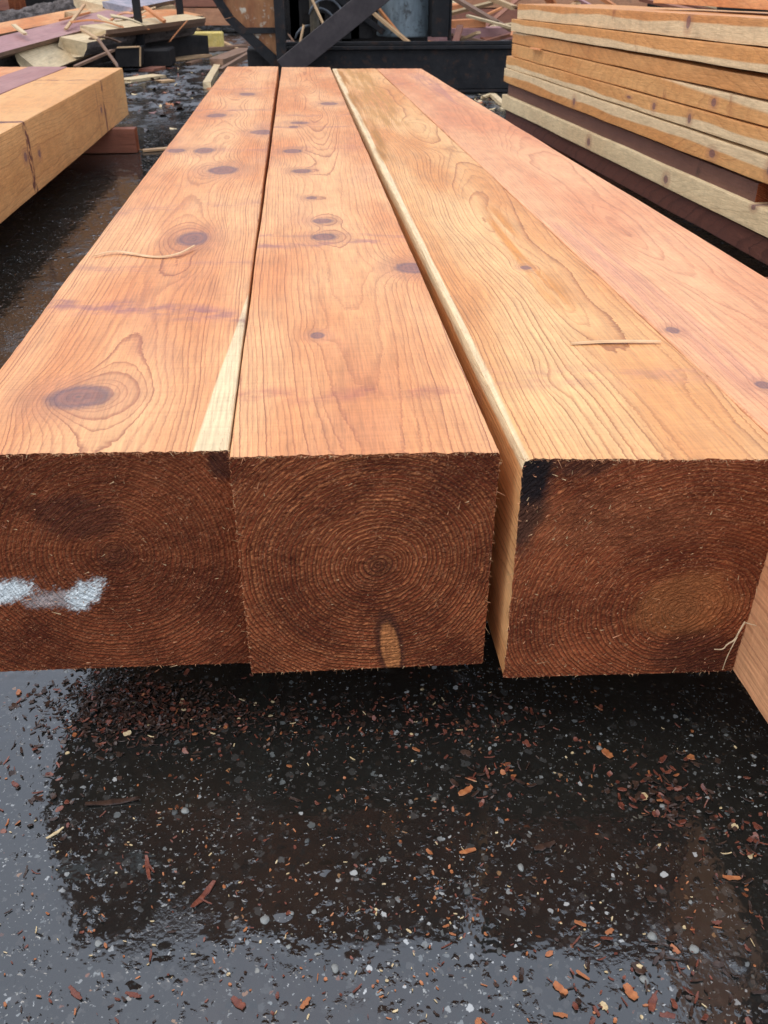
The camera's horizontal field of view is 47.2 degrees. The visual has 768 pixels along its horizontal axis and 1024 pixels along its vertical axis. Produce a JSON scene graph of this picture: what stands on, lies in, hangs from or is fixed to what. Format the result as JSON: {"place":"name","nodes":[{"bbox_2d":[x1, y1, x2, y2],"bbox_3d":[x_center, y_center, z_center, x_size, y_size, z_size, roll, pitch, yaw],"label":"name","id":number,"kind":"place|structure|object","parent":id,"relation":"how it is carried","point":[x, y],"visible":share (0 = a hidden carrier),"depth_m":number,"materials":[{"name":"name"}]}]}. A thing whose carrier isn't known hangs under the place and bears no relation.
{"place":"outdoors","nodes":[
{"label":"outdoors","id":0,"kind":"place"},
{"bbox_2d":[0,11,767,1023],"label":"ground","id":1,"kind":"structure","parent":0,"point":[52,231],"depth_m":1.11,"materials":[{"name":"asphalt"}]},
{"bbox_2d":[0,55,20,66],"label":"slab","id":2,"kind":"structure","parent":1,"relation":"on","point":[10,61],"depth_m":9.07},
{"bbox_2d":[0,10,133,58],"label":"slab","id":3,"kind":"structure","parent":2,"relation":"on","point":[12,44],"depth_m":9.32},
{"bbox_2d":[11,24,26,34],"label":"stick","id":4,"kind":"object","parent":3,"relation":"on","point":[19,29],"visible":1,"depth_m":9.05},
{"bbox_2d":[64,4,85,29],"bbox_3d":[-3.471,-5.569,9.875,0.036,0.022,0.881,0,46,0],"label":"stick","id":5,"kind":"object","parent":3,"relation":"on","point":[75,16],"visible":0.98,"depth_m":9.87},
{"bbox_2d":[80,28,100,40],"bbox_3d":[-3.105,-5.050,9.297,0.337,0.022,0.036,38,46,23],"label":"stick","id":6,"kind":"object","parent":3,"relation":"on","point":[88,33],"visible":0.88,"depth_m":9.29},
{"bbox_2d":[73,49,114,67],"bbox_3d":[-3.013,-4.726,9.147,0.041,0.024,0.730,11,42,17],"label":"stick","id":7,"kind":"object","parent":3,"relation":"on","point":[91,59],"visible":0.88,"depth_m":9.10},
{"bbox_2d":[110,14,144,25],"bbox_3d":[-2.725,-5.257,9.389,0.421,0.035,0.045,-7,61,-40],"label":"splinter","id":8,"kind":"object","parent":3,"relation":"on","point":[114,16],"visible":1,"depth_m":9.33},
{"bbox_2d":[0,0,75,22],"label":"log","id":9,"kind":"object","parent":1,"relation":"on","point":[38,9],"visible":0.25,"depth_m":11.99,"materials":[{"name":"wood"}]},
{"bbox_2d":[0,706,103,877],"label":"bark debris","id":10,"kind":"object","parent":1,"relation":"on","point":[53,795],"visible":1,"depth_m":1.17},
{"bbox_2d":[68,985,81,999],"bbox_3d":[-0.330,0.514,0.938,0.021,0.003,0.007,26,49,27],"label":"wood chip","id":11,"kind":"object","parent":1,"relation":"on","point":[75,993],"visible":1,"depth_m":0.94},
{"bbox_2d":[65,45,136,67],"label":"slab","id":12,"kind":"structure","parent":1,"relation":"on","point":[104,59],"depth_m":10.15,"materials":[{"name":"wood"}]},
{"bbox_2d":[15,42,92,66],"bbox_3d":[-3.494,-4.811,9.272,0.347,0.102,1.121,36,36,-13],"label":"slab","id":13,"kind":"object","parent":12,"relation":"on","point":[52,55],"depth_m":9.10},
{"bbox_2d":[58,33,136,56],"bbox_3d":[-3.169,-5.314,9.945,0.306,0.174,1.569,14,34,4],"label":"slab","id":14,"kind":"object","parent":13,"relation":"on","point":[78,45],"depth_m":9.45,"materials":[{"name":"beige wood"}]},
{"bbox_2d":[88,36,121,42],"bbox_3d":[-3.063,-5.193,9.647,0.038,0.050,0.470,-6,15,36],"label":"splinter","id":15,"kind":"object","parent":14,"relation":"on","point":[106,37],"visible":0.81,"depth_m":9.67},
{"bbox_2d":[96,38,118,67],"bbox_3d":[-2.854,-4.749,9.087,0.031,0.019,0.480,-25,71,-34],"label":"stick","id":16,"kind":"object","parent":1,"relation":"on","point":[100,42],"visible":0.99,"depth_m":9.08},
{"bbox_2d":[84,127,139,152],"bbox_3d":[-2.219,-2.250,5.332,1.418,0.136,0.102,-3,32,-4],"label":"bolster","id":17,"kind":"object","parent":1,"relation":"on","point":[119,140],"visible":0.37,"depth_m":5.34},
{"bbox_2d":[0,67,25,76],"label":"timber","id":18,"kind":"object","parent":17,"relation":"on","point":[5,70],"visible":0.11,"depth_m":5.60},
{"bbox_2d":[0,67,128,222],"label":"timber","id":19,"kind":"object","parent":17,"relation":"on","point":[53,125],"visible":1,"depth_m":4.17,"materials":[{"name":"wood"}]},
{"bbox_2d":[85,796,139,805],"bbox_3d":[-0.357,0.380,1.155,0.072,0.005,0.010,-4,32,-7],"label":"wood chip","id":20,"kind":"object","parent":1,"relation":"on","point":[114,801],"visible":1,"depth_m":1.15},
{"bbox_2d":[115,46,143,66],"bbox_3d":[-2.863,-5.156,9.915,0.307,0.205,0.375,-3,32,-4],"label":"skid box","id":21,"kind":"object","parent":1,"relation":"on","point":[129,56],"visible":1,"depth_m":9.78,"materials":[{"name":"black wood"}]},
{"bbox_2d":[125,991,140,997],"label":"wood chip","id":22,"kind":"object","parent":1,"relation":"on","point":[134,994],"visible":1,"depth_m":0.94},
{"bbox_2d":[132,0,145,47],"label":"steel post","id":23,"kind":"object","parent":1,"relation":"on","point":[137,14],"visible":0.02,"depth_m":10.24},
{"bbox_2d":[11,666,269,779],"bbox_3d":[-0.379,0.284,1.305,0.419,0.020,0.284,-3,32,-4],"label":"bark debris","id":24,"kind":"object","parent":1,"relation":"on","point":[127,715],"visible":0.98,"depth_m":1.30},
{"bbox_2d":[124,74,166,82],"bbox_3d":[-2.524,-4.508,9.131,0.205,0.031,0.611,14,34,21],"label":"offcut","id":25,"kind":"object","parent":1,"relation":"on","point":[140,78],"visible":0.86,"depth_m":9.06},
{"bbox_2d":[145,855,150,879],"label":"wood chip","id":26,"kind":"object","parent":1,"relation":"on","point":[147,868],"visible":1,"depth_m":1.07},
{"bbox_2d":[138,66,165,71],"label":"offcut","id":27,"kind":"object","parent":1,"relation":"on","point":[151,68],"visible":0.99,"depth_m":9.93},
{"bbox_2d":[138,147,166,151],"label":"offcut","id":28,"kind":"object","parent":1,"relation":"on","point":[154,149],"visible":0.98,"depth_m":5.43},
{"bbox_2d":[134,46,175,67],"bbox_3d":[-2.750,-5.443,10.502,0.440,0.196,0.600,-3,32,-4],"label":"skid block","id":29,"kind":"object","parent":1,"relation":"on","point":[159,56],"depth_m":10.27,"materials":[{"name":"black wood"}]},
{"bbox_2d":[154,79,175,82],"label":"offcut","id":30,"kind":"object","parent":1,"relation":"on","point":[165,80],"visible":1,"depth_m":8.91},
{"bbox_2d":[125,60,213,130],"bbox_3d":[-2.784,-6.200,11.924,1.663,0.064,13.751,-5,32,-8],"label":"bark debris","id":31,"kind":"object","parent":1,"relation":"on","point":[161,114],"visible":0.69,"depth_m":8.10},
{"bbox_2d":[145,35,208,56],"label":"skid beam","id":32,"kind":"structure","parent":1,"relation":"on","point":[190,45],"depth_m":11.54,"materials":[{"name":"black wood"}]},
{"bbox_2d":[0,8,87,35],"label":"slab","id":33,"kind":"structure","parent":32,"relation":"on","point":[6,28],"depth_m":10.46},
{"bbox_2d":[73,0,107,9],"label":"slab","id":34,"kind":"structure","parent":33,"relation":"on","point":[94,4],"depth_m":11.37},
{"bbox_2d":[64,4,175,17],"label":"slab","id":35,"kind":"structure","parent":33,"relation":"on","point":[72,13],"depth_m":11.05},
{"bbox_2d":[102,0,174,11],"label":"slab","id":36,"kind":"object","parent":35,"relation":"on","point":[120,5],"depth_m":11.42,"materials":[{"name":"grey wood"}]},
{"bbox_2d":[132,27,196,45],"bbox_3d":[-2.884,-5.842,10.778,0.305,0.163,1.743,13,36,20],"label":"slab","id":37,"kind":"object","parent":32,"relation":"on","point":[159,36],"depth_m":10.90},
{"bbox_2d":[80,14,205,36],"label":"slab","id":38,"kind":"structure","parent":37,"relation":"on","point":[173,22],"depth_m":10.28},
{"bbox_2d":[70,19,123,27],"bbox_3d":[-3.149,-5.359,9.618,0.661,0.059,0.025,11,21,11],"label":"splinter","id":39,"kind":"object","parent":38,"relation":"on","point":[77,21],"visible":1,"depth_m":9.61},
{"bbox_2d":[97,14,122,26],"bbox_3d":[-3.075,-5.504,9.848,0.384,0.028,0.046,31,41,17],"label":"stick","id":40,"kind":"object","parent":38,"relation":"on","point":[105,19],"visible":0.76,"depth_m":9.84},
{"bbox_2d":[143,6,165,22],"bbox_3d":[-2.728,-5.922,10.450,0.052,0.031,0.541,-22,53,-31],"label":"stick","id":41,"kind":"object","parent":38,"relation":"on","point":[155,14],"visible":1,"depth_m":10.42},
{"bbox_2d":[123,9,203,18],"bbox_3d":[-2.912,-6.418,11.416,0.508,0.102,1.212,22,37,18],"label":"slab","id":42,"kind":"object","parent":37,"relation":"on","point":[165,12],"depth_m":11.52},
{"bbox_2d":[175,0,183,14],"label":"steel post","id":43,"kind":"object","parent":1,"relation":"on","point":[179,7],"visible":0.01,"depth_m":11.43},
{"bbox_2d":[185,59,201,64],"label":"offcut","id":44,"kind":"object","parent":1,"relation":"on","point":[195,61],"visible":1,"depth_m":10.75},
{"bbox_2d":[176,54,212,60],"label":"offcut","id":45,"kind":"object","parent":1,"relation":"on","point":[189,57],"visible":0.8,"depth_m":11.42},
{"bbox_2d":[190,880,215,906],"bbox_3d":[-0.213,0.452,1.038,0.009,0.004,0.042,17,35,25],"label":"wood chip","id":46,"kind":"object","parent":1,"relation":"on","point":[206,892],"visible":1,"depth_m":1.04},
{"bbox_2d":[193,31,223,46],"bbox_3d":[-2.596,-6.828,12.732,0.540,0.237,0.200,-3,32,-4],"label":"wood block","id":47,"kind":"object","parent":1,"relation":"on","point":[215,38],"depth_m":12.65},
{"bbox_2d":[203,64,219,88],"bbox_3d":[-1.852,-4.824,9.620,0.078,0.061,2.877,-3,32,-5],"label":"offcut","id":48,"kind":"object","parent":1,"relation":"on","point":[210,78],"visible":0.69,"depth_m":8.84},
{"bbox_2d":[209,48,247,66],"bbox_3d":[-1.775,-5.286,10.227,0.224,0.103,0.568,19,45,28],"label":"offcut","id":49,"kind":"object","parent":1,"relation":"on","point":[222,59],"visible":0.65,"depth_m":10.11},
{"bbox_2d":[209,44,248,51],"bbox_3d":[-2.346,-6.771,12.817,0.204,0.051,0.873,22,38,31],"label":"offcut","id":50,"kind":"object","parent":1,"relation":"on","point":[227,47],"visible":0.66,"depth_m":12.76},
{"bbox_2d":[218,52,246,72],"bbox_3d":[-1.673,-5.049,9.856,0.052,0.041,0.640,14,46,21],"label":"offcut","id":51,"kind":"object","parent":1,"relation":"on","point":[237,60],"visible":0.88,"depth_m":9.81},
{"bbox_2d":[231,995,245,1009],"bbox_3d":[-0.154,0.519,0.930,0.018,0.002,0.010,20,37,29],"label":"wood chip","id":52,"kind":"object","parent":1,"relation":"on","point":[238,1003],"visible":1,"depth_m":0.93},
{"bbox_2d":[19,674,473,770],"bbox_3d":[-0.271,0.294,1.297,0.806,0.010,0.175,2,31,3],"label":"bark debris","id":53,"kind":"object","parent":1,"relation":"on","point":[207,709],"visible":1,"depth_m":1.28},
{"bbox_2d":[260,915,269,923],"bbox_3d":[-0.137,0.470,1.013,0.011,0.005,0.011,-8,32,-14],"label":"pebble","id":54,"kind":"object","parent":1,"relation":"on","point":[264,919],"visible":1,"depth_m":1.01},
{"bbox_2d":[300,997,310,1008],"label":"wood chip","id":55,"kind":"object","parent":1,"relation":"on","point":[305,1002],"visible":1,"depth_m":0.93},
{"bbox_2d":[3,668,766,1022],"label":"chips","id":56,"kind":"object","parent":1,"relation":"on","point":[383,884],"visible":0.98,"depth_m":1.04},
{"bbox_2d":[277,669,614,764],"bbox_3d":[0.092,0.291,1.303,0.501,0.008,0.195,-3,32,-4],"label":"bark debris","id":57,"kind":"object","parent":1,"relation":"on","point":[467,722],"visible":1,"depth_m":1.28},
{"bbox_2d":[458,785,472,795],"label":"wood chip","id":58,"kind":"object","parent":1,"relation":"on","point":[466,790],"visible":1,"depth_m":1.17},
{"bbox_2d":[459,847,475,853],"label":"wood chip","id":59,"kind":"object","parent":1,"relation":"on","point":[468,850],"visible":1,"depth_m":1.09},
{"bbox_2d":[213,0,734,92],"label":"sawmill machine","id":60,"kind":"object","parent":1,"relation":"on","point":[351,34],"visible":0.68,"depth_m":7.97,"materials":[{"name":"black metal"}]},
{"bbox_2d":[311,0,323,22],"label":"stick","id":61,"kind":"object","parent":60,"relation":"hanging from","point":[317,11],"visible":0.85,"depth_m":7.91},
{"bbox_2d":[378,8,398,30],"bbox_3d":[0.036,-4.682,8.362,0.036,0.022,0.336,-33,84,-42],"label":"stick","id":62,"kind":"object","parent":60,"relation":"on","point":[383,14],"visible":0.67,"depth_m":8.35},
{"bbox_2d":[372,12,409,40],"bbox_3d":[0.048,-4.550,8.225,0.560,0.026,0.044,44,45,9],"label":"stick","id":63,"kind":"object","parent":60,"relation":"on","point":[389,26],"visible":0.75,"depth_m":8.21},
{"bbox_2d":[452,25,462,40],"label":"offcut","id":64,"kind":"object","parent":60,"relation":"on","point":[458,33],"visible":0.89,"depth_m":9.32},
{"bbox_2d":[460,31,480,40],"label":"offcut","id":65,"kind":"object","parent":60,"relation":"on","point":[471,35],"visible":0.96,"depth_m":9.32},
{"bbox_2d":[466,14,510,28],"bbox_3d":[1.120,-5.242,9.387,0.052,0.023,0.899,-15,40,-23],"label":"offcut","id":66,"kind":"object","parent":60,"relation":"on","point":[489,21],"visible":0.98,"depth_m":9.36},
{"bbox_2d":[450,739,538,824],"bbox_3d":[0.154,0.362,1.186,0.139,0.010,0.136,-3,32,-4],"label":"bark debris","id":67,"kind":"object","parent":1,"relation":"on","point":[468,753],"visible":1,"depth_m":1.19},
{"bbox_2d":[490,93,501,104],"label":"offcut","id":68,"kind":"object","parent":1,"relation":"on","point":[496,98],"visible":0.88,"depth_m":7.57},
{"bbox_2d":[486,0,519,25],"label":"offcut","id":69,"kind":"object","parent":1,"relation":"on","point":[499,14],"visible":0.43,"depth_m":12.06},
{"bbox_2d":[534,840,555,850],"bbox_3d":[0.201,0.417,1.097,0.030,0.003,0.010,-11,33,-17],"label":"wood chip","id":70,"kind":"object","parent":1,"relation":"on","point":[542,846],"visible":1,"depth_m":1.10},
{"bbox_2d":[538,139,569,156],"bbox_3d":[1.325,-2.204,5.266,0.943,0.126,0.112,-3,32,-4],"label":"bolster","id":71,"kind":"object","parent":1,"relation":"on","point":[564,154],"visible":0.03,"depth_m":5.21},
{"bbox_2d":[506,110,767,264],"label":"board","id":72,"kind":"object","parent":71,"relation":"on","point":[750,242],"visible":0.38,"depth_m":3.59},
{"bbox_2d":[501,94,767,237],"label":"board","id":73,"kind":"object","parent":72,"relation":"on","point":[749,214],"visible":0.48,"depth_m":3.57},
{"bbox_2d":[508,84,767,201],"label":"board","id":74,"kind":"object","parent":73,"relation":"on","point":[746,187],"visible":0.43,"depth_m":3.58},
{"bbox_2d":[504,68,767,183],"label":"board","id":75,"kind":"object","parent":74,"relation":"on","point":[747,161],"visible":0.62,"depth_m":3.54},
{"bbox_2d":[506,56,767,152],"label":"board","id":76,"kind":"object","parent":75,"relation":"on","point":[749,134],"visible":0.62,"depth_m":3.54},
{"bbox_2d":[512,44,767,126],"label":"board","id":77,"kind":"object","parent":76,"relation":"on","point":[752,109],"visible":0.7,"depth_m":3.51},
{"bbox_2d":[512,32,767,98],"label":"board","id":78,"kind":"object","parent":77,"relation":"on","point":[748,82],"visible":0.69,"depth_m":3.50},
{"bbox_2d":[511,19,767,72],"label":"board","id":79,"kind":"object","parent":78,"relation":"on","point":[744,56],"visible":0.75,"depth_m":3.50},
{"bbox_2d":[517,4,767,46],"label":"board","id":80,"kind":"object","parent":79,"relation":"on","point":[742,28],"visible":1,"depth_m":3.50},
{"bbox_2d":[553,980,567,994],"bbox_3d":[0.190,0.511,0.943,0.018,0.002,0.009,27,41,37],"label":"wood chip","id":81,"kind":"object","parent":1,"relation":"on","point":[558,986],"visible":1,"depth_m":0.94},
{"bbox_2d":[601,748,613,757],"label":"wood chip","id":82,"kind":"object","parent":1,"relation":"on","point":[607,753],"visible":1,"depth_m":1.23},
{"bbox_2d":[484,896,751,1023],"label":"bark debris","id":83,"kind":"object","parent":1,"relation":"on","point":[639,967],"visible":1,"depth_m":0.96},
{"bbox_2d":[623,983,638,999],"bbox_3d":[0.264,0.513,0.940,0.012,0.002,0.018,-14,34,-21],"label":"wood chip","id":84,"kind":"object","parent":1,"relation":"on","point":[630,992],"visible":1,"depth_m":0.94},
{"bbox_2d":[647,931,656,940],"bbox_3d":[0.304,0.480,0.995,0.011,0.005,0.011,-23,38,-33],"label":"pebble","id":85,"kind":"object","parent":1,"relation":"on","point":[651,936],"visible":1,"depth_m":0.99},
{"bbox_2d":[648,993,657,1011],"bbox_3d":[0.284,0.519,0.930,0.009,0.003,0.020,13,34,21],"label":"wood chip","id":86,"kind":"object","parent":1,"relation":"on","point":[652,1001],"visible":1,"depth_m":0.93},
{"bbox_2d":[579,743,734,850],"bbox_3d":[0.368,0.370,1.171,0.201,0.012,0.183,-3,32,-4],"label":"bark debris","id":87,"kind":"object","parent":1,"relation":"on","point":[644,796],"visible":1,"depth_m":1.16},
{"bbox_2d":[689,944,698,953],"bbox_3d":[0.347,0.489,0.982,0.011,0.005,0.011,-20,37,-29],"label":"pebble","id":88,"kind":"object","parent":1,"relation":"on","point":[694,948],"visible":1,"depth_m":0.98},
{"bbox_2d":[691,757,767,945],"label":"bark debris","id":89,"kind":"object","parent":1,"relation":"on","point":[734,826],"visible":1,"depth_m":1.11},
{"bbox_2d":[723,875,740,879],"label":"wood chip","id":90,"kind":"object","parent":1,"relation":"on","point":[729,877],"visible":1,"depth_m":1.06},
{"bbox_3d":[0.116,-0.476,2.428,1.253,0.137,0.112,-3,32,-4],"label":"bolster","id":91,"kind":"object","parent":1,"relation":"on","visible":0},
{"bbox_2d":[0,66,278,671],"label":"timber","id":92,"kind":"object","parent":91,"relation":"on","point":[119,378],"visible":0.85,"depth_m":1.15,"materials":[{"name":"wood"}]},
{"bbox_2d":[93,245,194,257],"bbox_3d":[-0.465,-0.502,1.703,0.195,0.007,0.059,-6,32,-10],"label":"splinter","id":93,"kind":"object","parent":92,"relation":"on","point":[151,256],"visible":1,"depth_m":1.70,"materials":[{"name":"brown wood"}]},
{"bbox_2d":[228,67,502,675],"bbox_3d":[-0.243,-1.217,3.197,0.322,0.336,5.000,-3,32,-4],"label":"timber","id":94,"kind":"object","parent":91,"relation":"on","point":[364,459],"visible":1,"depth_m":1.13,"materials":[{"name":"wood"}]},
{"bbox_2d":[377,68,767,722],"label":"timber","id":95,"kind":"object","parent":91,"relation":"on","point":[699,304],"visible":0.38,"depth_m":1.69,"materials":[{"name":"wood"}]},
{"bbox_3d":[-1.924,-9.210,16.732,0.140,0.134,0.880,-3,32,-4],"label":"bolster","id":96,"kind":"object","parent":1,"relation":"on","visible":0},
{"bbox_2d":[175,7,230,24],"bbox_3d":[-2.814,-9.257,16.403,2.602,0.288,0.345,-3,32,-4],"label":"timber","id":97,"kind":"object","parent":96,"relation":"on","point":[213,15],"visible":0.09,"depth_m":16.22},
{"bbox_2d":[173,0,216,6],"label":"timber","id":98,"kind":"object","parent":97,"relation":"on","point":[198,3],"visible":0.14,"depth_m":16.10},
{"bbox_3d":[3.966,-9.063,16.491,0.140,0.134,1.250,-3,32,-4],"label":"bolster","id":99,"kind":"object","parent":1,"relation":"on","visible":0},
{"bbox_2d":[452,8,517,24],"bbox_3d":[2.256,-8.973,15.937,5.002,0.289,0.357,-3,32,-4],"label":"timber","id":100,"kind":"object","parent":99,"relation":"on","point":[509,15],"visible":0.02,"depth_m":15.74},
{"bbox_2d":[452,0,647,7],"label":"timber","id":101,"kind":"object","parent":100,"relation":"on","point":[617,2],"visible":0.22,"depth_m":15.73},
{"label":"offcut","id":102,"kind":"object","parent":1,"relation":"on","visible":0},
{"bbox_2d":[485,33,512,40],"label":"offcut","id":103,"kind":"object","parent":102,"relation":"on","point":[503,36],"visible":0.32,"depth_m":10.73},
{"bbox_2d":[451,33,485,40],"bbox_3d":[0.849,-5.757,10.599,1.121,0.026,0.123,22,33,16],"label":"offcut","id":104,"kind":"object","parent":103,"relation":"on","point":[472,38],"visible":0.2,"depth_m":10.48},
{"bbox_2d":[428,26,511,40],"bbox_3d":[1.088,-5.914,10.858,1.134,0.138,0.306,-14,34,-22],"label":"offcut","id":105,"kind":"object","parent":104,"relation":"on","point":[490,31],"visible":0.34,"depth_m":10.76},
{"bbox_2d":[451,19,485,27],"bbox_3d":[0.904,-5.947,10.701,0.713,0.092,0.203,-13,34,-18],"label":"offcut","id":106,"kind":"object","parent":105,"relation":"on","point":[469,23],"visible":0.46,"depth_m":10.65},
{"bbox_2d":[452,1,492,15],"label":"offcut","id":107,"kind":"object","parent":106,"relation":"on","point":[479,6],"visible":0.26,"depth_m":10.31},
{"bbox_2d":[453,0,498,21],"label":"offcut","id":108,"kind":"object","parent":107,"relation":"on","point":[473,9],"visible":0.88,"depth_m":9.85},
{"bbox_2d":[488,0,516,9],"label":"offcut","id":109,"kind":"object","parent":108,"relation":"on","point":[507,5],"visible":1,"depth_m":9.70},
{"bbox_2d":[25,0,767,10],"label":"mill shed","id":110,"kind":"structure","parent":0,"point":[30,2],"depth_m":26.72,"materials":[{"name":"black wood"}]},
{"bbox_3d":[-8.378,-8.051,14.429,4.502,0.290,0.357,-3,32,-4],"label":"timber","id":111,"kind":"object","parent":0,"visible":0},
{"bbox_2d":[0,0,14,9],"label":"timber","id":112,"kind":"object","parent":111,"relation":"on","point":[6,4],"visible":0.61,"depth_m":14.34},
{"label":"board","id":113,"kind":"object","parent":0,"visible":0},
{"bbox_2d":[571,4,767,14],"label":"board","id":114,"kind":"object","parent":113,"relation":"on","point":[728,11],"visible":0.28,"depth_m":4.02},
{"bbox_2d":[653,0,767,9],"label":"board","id":115,"kind":"object","parent":114,"relation":"on","point":[754,4],"visible":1,"depth_m":3.30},
{"label":"offcut","id":116,"kind":"object","parent":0,"visible":0},
{"bbox_2d":[639,0,695,8],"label":"offcut","id":117,"kind":"object","parent":116,"relation":"on","point":[664,5],"visible":0.37,"depth_m":10.99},
{"bbox_3d":[-0.275,-2.143,5.157,1.453,0.136,0.112,-3,32,-4],"label":"bolster","id":118,"kind":"object","parent":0,"visible":0},
{"bbox_2d":[332,68,767,678],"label":"timber","id":119,"kind":"object","parent":118,"relation":"on","point":[630,526],"visible":0.81,"depth_m":1.13,"materials":[{"name":"wood"}]},
{"bbox_2d":[570,340,660,344],"bbox_3d":[0.342,-0.252,1.298,0.135,0.003,0.010,-1,31,-2],"label":"splinter","id":120,"kind":"object","parent":119,"relation":"on","point":[618,341],"visible":1,"depth_m":1.30,"materials":[{"name":"brown wood"}]},
{"bbox_2d":[714,621,755,669],"bbox_3d":[0.444,0.170,1.118,0.044,0.068,0.012,-6,32,-10],"label":"bark fibre","id":121,"kind":"object","parent":119,"relation":"attached to","point":[736,637],"visible":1,"depth_m":1.11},
{"bbox_3d":[-1.985,-0.429,2.350,1.253,0.136,0.102,-3,32,-4],"label":"bolster","id":122,"kind":"object","parent":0,"visible":0},
{"bbox_2d":[0,66,66,94],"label":"timber","id":123,"kind":"object","parent":122,"relation":"on","point":[15,79],"visible":0.25,"depth_m":5.20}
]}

